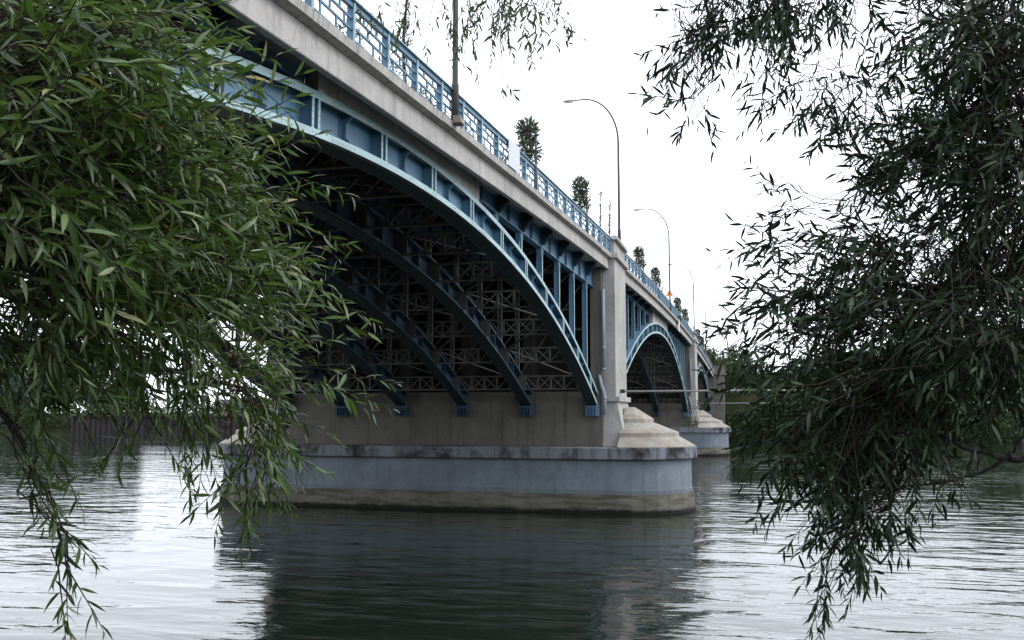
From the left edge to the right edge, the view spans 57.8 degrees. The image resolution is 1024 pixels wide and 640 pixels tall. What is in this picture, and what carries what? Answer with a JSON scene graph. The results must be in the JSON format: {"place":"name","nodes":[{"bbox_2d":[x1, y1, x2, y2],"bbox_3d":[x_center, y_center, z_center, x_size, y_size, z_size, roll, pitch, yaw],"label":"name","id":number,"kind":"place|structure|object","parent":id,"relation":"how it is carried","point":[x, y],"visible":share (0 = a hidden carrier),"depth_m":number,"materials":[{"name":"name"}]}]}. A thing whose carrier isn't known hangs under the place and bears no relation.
{"place":"outdoors","nodes":[
{"label":"outdoors","id":0,"kind":"place"},
{"bbox_2d":[0,376,1020,441],"bbox_3d":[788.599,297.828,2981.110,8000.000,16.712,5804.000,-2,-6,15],"label":"bank","id":1,"kind":"structure","parent":0,"point":[747,400],"depth_m":200.67,"materials":[{"name":"green plant"}]},
{"bbox_2d":[0,407,27,429],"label":"bush","id":2,"kind":"object","parent":1,"relation":"on","point":[3,425],"visible":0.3,"depth_m":257.23,"materials":[{"name":"green plant"}]},
{"bbox_2d":[0,352,38,408],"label":"tree","id":3,"kind":"object","parent":1,"relation":"on","point":[16,363],"visible":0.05,"depth_m":269.37,"materials":[{"name":"green plant"}]},
{"bbox_2d":[0,371,46,418],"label":"tree","id":4,"kind":"object","parent":1,"relation":"on","point":[12,383],"visible":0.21,"depth_m":263.56,"materials":[{"name":"green plant"}]},
{"bbox_2d":[17,404,44,429],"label":"bush","id":5,"kind":"object","parent":1,"relation":"on","point":[26,408],"visible":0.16,"depth_m":254.81,"materials":[{"name":"green plant"}]},
{"bbox_2d":[29,338,62,413],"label":"tree","id":6,"kind":"object","parent":1,"relation":"on","point":[47,390],"visible":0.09,"depth_m":278.58,"materials":[{"name":"green plant"}]},
{"bbox_2d":[38,410,67,428],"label":"bush","id":7,"kind":"object","parent":1,"relation":"on","point":[51,423],"visible":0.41,"depth_m":252.97,"materials":[{"name":"green plant"}]},
{"bbox_2d":[36,325,93,416],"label":"tree","id":8,"kind":"object","parent":1,"relation":"on","point":[70,381],"visible":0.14,"depth_m":278.82,"materials":[{"name":"green plant"}]},
{"bbox_2d":[54,405,85,428],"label":"bush","id":9,"kind":"object","parent":1,"relation":"on","point":[67,417],"visible":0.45,"depth_m":251.51,"materials":[{"name":"green plant"}]},
{"bbox_2d":[75,408,101,415],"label":"bush","id":10,"kind":"object","parent":1,"relation":"on","point":[83,412],"visible":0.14,"depth_m":249.92,"materials":[{"name":"green plant"}]},
{"bbox_2d":[69,358,122,415],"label":"tree","id":11,"kind":"object","parent":1,"relation":"on","point":[101,372],"visible":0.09,"depth_m":283.97,"materials":[{"name":"green plant"}]},
{"bbox_2d":[103,364,146,415],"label":"tree","id":12,"kind":"object","parent":1,"relation":"on","point":[118,389],"visible":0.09,"depth_m":272.76,"materials":[{"name":"green plant"}]},
{"bbox_2d":[71,416,254,436],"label":"sheet pile wall","id":13,"kind":"structure","parent":1,"relation":"on","point":[97,428],"depth_m":238.40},
{"bbox_2d":[214,399,269,415],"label":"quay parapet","id":14,"kind":"structure","parent":1,"relation":"on","point":[225,404],"depth_m":264.43,"materials":[{"name":"concrete"}]},
{"bbox_2d":[703,326,720,364],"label":"street lamp","id":15,"kind":"object","parent":1,"relation":"on","point":[720,345],"visible":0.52,"depth_m":207.30,"materials":[{"name":"grey metal"}]},
{"bbox_2d":[705,347,719,365],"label":"tree","id":16,"kind":"object","parent":1,"relation":"on","point":[713,353],"visible":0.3,"depth_m":215.90,"materials":[{"name":"green plant"}]},
{"bbox_2d":[715,346,742,375],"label":"bush","id":17,"kind":"object","parent":1,"relation":"on","point":[726,362],"visible":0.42,"depth_m":206.15,"materials":[{"name":"green plant"}]},
{"bbox_2d":[725,410,739,440],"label":"bush","id":18,"kind":"object","parent":1,"relation":"on","point":[728,420],"visible":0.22,"depth_m":197.27,"materials":[{"name":"green plant"}]},
{"bbox_2d":[725,345,753,373],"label":"bush","id":19,"kind":"object","parent":1,"relation":"on","point":[738,357],"visible":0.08,"depth_m":211.88,"materials":[{"name":"green plant"}]},
{"bbox_2d":[730,357,761,386],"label":"bush","id":20,"kind":"object","parent":1,"relation":"on","point":[744,381],"visible":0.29,"depth_m":201.74,"materials":[{"name":"green plant"}]},
{"bbox_2d":[726,406,766,440],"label":"bush","id":21,"kind":"object","parent":1,"relation":"on","point":[735,426],"visible":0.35,"depth_m":197.07,"materials":[{"name":"green plant"}]},
{"bbox_2d":[750,363,776,398],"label":"bush","id":22,"kind":"object","parent":1,"relation":"on","point":[773,384],"visible":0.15,"depth_m":202.30,"materials":[{"name":"green plant"}]},
{"bbox_2d":[749,397,787,440],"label":"bush","id":23,"kind":"object","parent":1,"relation":"on","point":[770,422],"visible":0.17,"depth_m":196.28,"materials":[{"name":"green plant"}]},
{"bbox_2d":[764,392,793,418],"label":"bush","id":24,"kind":"object","parent":1,"relation":"on","point":[777,400],"visible":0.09,"depth_m":200.30,"materials":[{"name":"green plant"}]},
{"bbox_2d":[776,404,806,440],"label":"bush","id":25,"kind":"object","parent":1,"relation":"on","point":[790,425],"visible":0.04,"depth_m":195.05,"materials":[{"name":"green plant"}]},
{"bbox_2d":[770,365,819,410],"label":"tree","id":26,"kind":"object","parent":1,"relation":"on","point":[797,381],"visible":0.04,"depth_m":205.81,"materials":[{"name":"green plant"}]},
{"bbox_2d":[812,362,843,420],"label":"tree","id":27,"kind":"object","parent":1,"relation":"on","point":[828,373],"visible":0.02,"depth_m":205.08,"materials":[{"name":"green plant"}]},
{"bbox_2d":[820,350,873,417],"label":"tree","id":28,"kind":"object","parent":1,"relation":"on","point":[856,373],"visible":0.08,"depth_m":204.52,"materials":[{"name":"green plant"}]},
{"bbox_2d":[851,345,909,413],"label":"tree","id":29,"kind":"object","parent":1,"relation":"on","point":[872,357],"visible":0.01,"depth_m":207.02,"materials":[{"name":"green plant"}]},
{"bbox_2d":[929,398,974,441],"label":"bush","id":30,"kind":"object","parent":1,"relation":"on","point":[959,424],"visible":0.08,"depth_m":188.03,"materials":[{"name":"green plant"}]},
{"bbox_2d":[956,396,996,442],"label":"bush","id":31,"kind":"object","parent":1,"relation":"on","point":[969,436],"visible":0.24,"depth_m":187.95,"materials":[{"name":"green plant"}]},
{"bbox_2d":[956,323,1017,420],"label":"tree","id":32,"kind":"object","parent":1,"relation":"on","point":[993,400],"visible":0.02,"depth_m":199.77,"materials":[{"name":"green plant"}]},
{"bbox_2d":[972,401,1019,442],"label":"bush","id":33,"kind":"object","parent":1,"relation":"on","point":[996,437],"visible":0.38,"depth_m":186.54,"materials":[{"name":"green plant"}]},
{"bbox_2d":[996,407,1021,442],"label":"bush","id":34,"kind":"object","parent":1,"relation":"on","point":[1010,429],"visible":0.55,"depth_m":186.62,"materials":[{"name":"green plant"}]},
{"bbox_2d":[0,435,1023,639],"bbox_3d":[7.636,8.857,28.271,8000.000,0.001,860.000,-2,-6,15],"label":"river","id":35,"kind":"structure","parent":0,"point":[707,568],"depth_m":36.11,"materials":[{"name":"black liquid"}]},
{"bbox_2d":[0,0,730,514],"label":"arch bridge","id":36,"kind":"structure","parent":35,"relation":"in","point":[526,338],"depth_m":54.99,"materials":[{"name":"concrete"}]},
{"bbox_2d":[337,17,366,44],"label":"flowers","id":37,"kind":"object","parent":36,"relation":"on","point":[342,27],"visible":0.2,"depth_m":23.23,"materials":[{"name":"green plant"}]},
{"bbox_2d":[378,55,404,76],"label":"flowers","id":38,"kind":"object","parent":36,"relation":"on","point":[396,68],"visible":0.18,"depth_m":25.90,"materials":[{"name":"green plant"}]},
{"bbox_2d":[395,0,415,84],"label":"sapling","id":39,"kind":"object","parent":36,"relation":"on","point":[408,22],"visible":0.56,"depth_m":29.68,"materials":[{"name":"green plant"}]},
{"bbox_2d":[419,79,435,102],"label":"flowers","id":40,"kind":"object","parent":36,"relation":"on","point":[425,92],"visible":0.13,"depth_m":28.38,"materials":[{"name":"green plant"}]},
{"bbox_2d":[411,87,479,138],"bbox_3d":[-1.865,-6.043,27.441,0.026,0.458,6.306,-2,-6,15],"label":"slack cable","id":41,"kind":"object","parent":36,"relation":"on","point":[443,109],"visible":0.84,"depth_m":26.38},
{"bbox_2d":[304,0,611,251],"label":"bridge railing","id":42,"kind":"object","parent":36,"relation":"on","point":[414,59],"visible":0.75,"depth_m":26.84,"materials":[{"name":"metal"}]},
{"bbox_2d":[508,138,519,173],"bbox_3d":[0.063,-6.111,34.619,0.065,1.090,1.597,-2,-6,15],"label":"white board","id":43,"kind":"object","parent":42,"relation":"attached to","point":[513,155],"visible":1,"depth_m":34.51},
{"bbox_2d":[451,0,464,125],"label":"street lamp","id":44,"kind":"object","parent":36,"relation":"on","point":[456,119],"visible":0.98,"depth_m":27.69,"materials":[{"name":"grey metal"}]},
{"bbox_2d":[513,114,543,188],"bbox_3d":[0.647,-6.955,38.383,1.480,3.197,1.448,1,-6,-14],"label":"tree","id":45,"kind":"object","parent":36,"relation":"on","point":[527,143],"visible":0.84,"depth_m":38.20,"materials":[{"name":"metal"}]},
{"bbox_2d":[568,174,591,232],"bbox_3d":[3.662,-6.273,49.850,1.491,3.206,1.496,-2,-6,15],"label":"tree","id":46,"kind":"object","parent":36,"relation":"on","point":[582,193],"visible":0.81,"depth_m":49.69,"materials":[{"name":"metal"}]},
{"bbox_2d":[563,99,620,239],"bbox_3d":[5.402,-10.050,62.968,3.918,10.360,0.300,-2,-6,15],"label":"street lamp","id":47,"kind":"object","parent":36,"relation":"on","point":[618,172],"visible":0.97,"depth_m":62.50,"materials":[{"name":"grey metal"}]},
{"bbox_2d":[596,191,603,243],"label":"sapling","id":48,"kind":"object","parent":36,"relation":"on","point":[600,217],"visible":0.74,"depth_m":65.86,"materials":[{"name":"green plant"}]},
{"bbox_2d":[606,198,614,234],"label":"sapling","id":49,"kind":"object","parent":36,"relation":"on","point":[609,218],"visible":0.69,"depth_m":67.29,"materials":[{"name":"green plant"}]},
{"bbox_2d":[632,245,647,282],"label":"tree","id":50,"kind":"object","parent":36,"relation":"on","point":[638,253],"visible":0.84,"depth_m":74.52,"materials":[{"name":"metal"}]},
{"bbox_2d":[634,209,670,310],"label":"street lamp","id":51,"kind":"object","parent":36,"relation":"on","point":[668,250],"visible":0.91,"depth_m":98.67,"materials":[{"name":"grey metal"}]},
{"bbox_2d":[649,266,661,298],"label":"tree","id":52,"kind":"object","parent":36,"relation":"on","point":[654,273],"visible":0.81,"depth_m":86.59,"materials":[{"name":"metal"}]},
{"bbox_2d":[624,253,692,336],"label":"bridge railing","id":53,"kind":"object","parent":36,"relation":"on","point":[651,284],"visible":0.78,"depth_m":81.59,"materials":[{"name":"metal"}]},
{"bbox_2d":[673,297,682,321],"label":"planter pole","id":54,"kind":"object","parent":36,"relation":"on","point":[677,304],"visible":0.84,"depth_m":110.63,"materials":[{"name":"plant"}]},
{"bbox_2d":[678,316,681,331],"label":"gauge board","id":55,"kind":"object","parent":36,"relation":"attached to","point":[679,318],"visible":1,"depth_m":107.25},
{"bbox_2d":[667,264,694,330],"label":"street lamp","id":56,"kind":"object","parent":36,"relation":"on","point":[693,294],"visible":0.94,"depth_m":136.60,"materials":[{"name":"grey metal"}]},
{"bbox_2d":[681,308,690,330],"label":"planter pole","id":57,"kind":"object","parent":36,"relation":"on","point":[685,312],"visible":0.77,"depth_m":122.13,"materials":[{"name":"plant"}]},
{"bbox_2d":[683,415,697,426],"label":"weed","id":58,"kind":"object","parent":36,"relation":"on","point":[692,424],"visible":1,"depth_m":130.45,"materials":[{"name":"green plant"}]},
{"bbox_2d":[685,297,706,354],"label":"street lamp","id":59,"kind":"object","parent":36,"relation":"on","point":[705,316],"visible":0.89,"depth_m":168.46,"materials":[{"name":"grey metal"}]},
{"bbox_2d":[695,328,701,343],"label":"planter pole","id":60,"kind":"object","parent":36,"relation":"on","point":[699,335],"visible":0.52,"depth_m":147.63,"materials":[{"name":"plant"}]},
{"bbox_2d":[700,336,704,347],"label":"planter pole","id":61,"kind":"object","parent":36,"relation":"on","point":[702,340],"visible":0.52,"depth_m":158.69,"materials":[{"name":"plant"}]},
{"bbox_2d":[697,338,713,370],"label":"bridge railing","id":62,"kind":"object","parent":36,"relation":"on","point":[704,352],"visible":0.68,"depth_m":163.86,"materials":[{"name":"metal"}]},
{"bbox_2d":[707,349,711,364],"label":"planter pole","id":63,"kind":"object","parent":36,"relation":"on","point":[708,353],"visible":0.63,"depth_m":180.22,"materials":[{"name":"plant"}]},
{"bbox_2d":[620,388,1021,392],"bbox_3d":[19.182,4.215,55.818,25.390,0.240,0.200,-2,-6,15],"label":"barrier rod","id":64,"kind":"object","parent":36,"relation":"attached to","point":[622,390],"visible":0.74,"depth_m":58.17,"materials":[{"name":"grey metal"}]},
{"bbox_2d":[697,402,1011,403],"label":"barrier rod","id":65,"kind":"object","parent":36,"relation":"attached to","point":[745,403],"visible":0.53,"depth_m":132.81,"materials":[{"name":"grey metal"}]},
{"bbox_2d":[1020,398,1023,454],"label":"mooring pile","id":66,"kind":"object","parent":35,"relation":"in","point":[1021,434],"visible":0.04,"depth_m":122.57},
{"bbox_2d":[0,0,1023,412],"label":"sky","id":67,"kind":"structure","parent":0,"point":[693,195],"materials":[{"name":"white"}]},
{"bbox_3d":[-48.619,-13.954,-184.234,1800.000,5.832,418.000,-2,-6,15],"label":"near bank","id":68,"kind":"structure","parent":0,"visible":0},
{"bbox_2d":[0,0,401,639],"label":"willow tree","id":69,"kind":"object","parent":68,"relation":"on","point":[84,212],"visible":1,"depth_m":2.79,"materials":[{"name":"green plant"}]},
{"bbox_2d":[354,0,1023,639],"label":"willow tree","id":70,"kind":"object","parent":68,"relation":"on","point":[930,324],"visible":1,"depth_m":4.39,"materials":[{"name":"green plant"}]},
{"label":"quay ground","id":71,"kind":"structure","parent":0,"visible":0},
{"bbox_2d":[86,399,113,415],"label":"bush","id":72,"kind":"object","parent":71,"relation":"on","point":[101,408],"visible":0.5,"depth_m":248.94,"materials":[{"name":"green plant"}]},
{"bbox_2d":[109,401,139,415],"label":"bush","id":73,"kind":"object","parent":71,"relation":"on","point":[123,413],"visible":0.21,"depth_m":246.43,"materials":[{"name":"green plant"}]},
{"bbox_2d":[138,403,166,415],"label":"bush","id":74,"kind":"object","parent":71,"relation":"on","point":[152,412],"visible":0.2,"depth_m":244.09,"materials":[{"name":"green plant"}]},
{"bbox_2d":[161,397,190,415],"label":"bush","id":75,"kind":"object","parent":71,"relation":"on","point":[176,406],"visible":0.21,"depth_m":241.96,"materials":[{"name":"green plant"}]},
{"bbox_2d":[188,402,218,415],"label":"bush","id":76,"kind":"object","parent":71,"relation":"on","point":[204,411],"visible":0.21,"depth_m":239.19,"materials":[{"name":"green plant"}]},
{"bbox_2d":[215,401,242,415],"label":"bush","id":77,"kind":"object","parent":71,"relation":"on","point":[221,412],"visible":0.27,"depth_m":236.84,"materials":[{"name":"green plant"}]}
]}

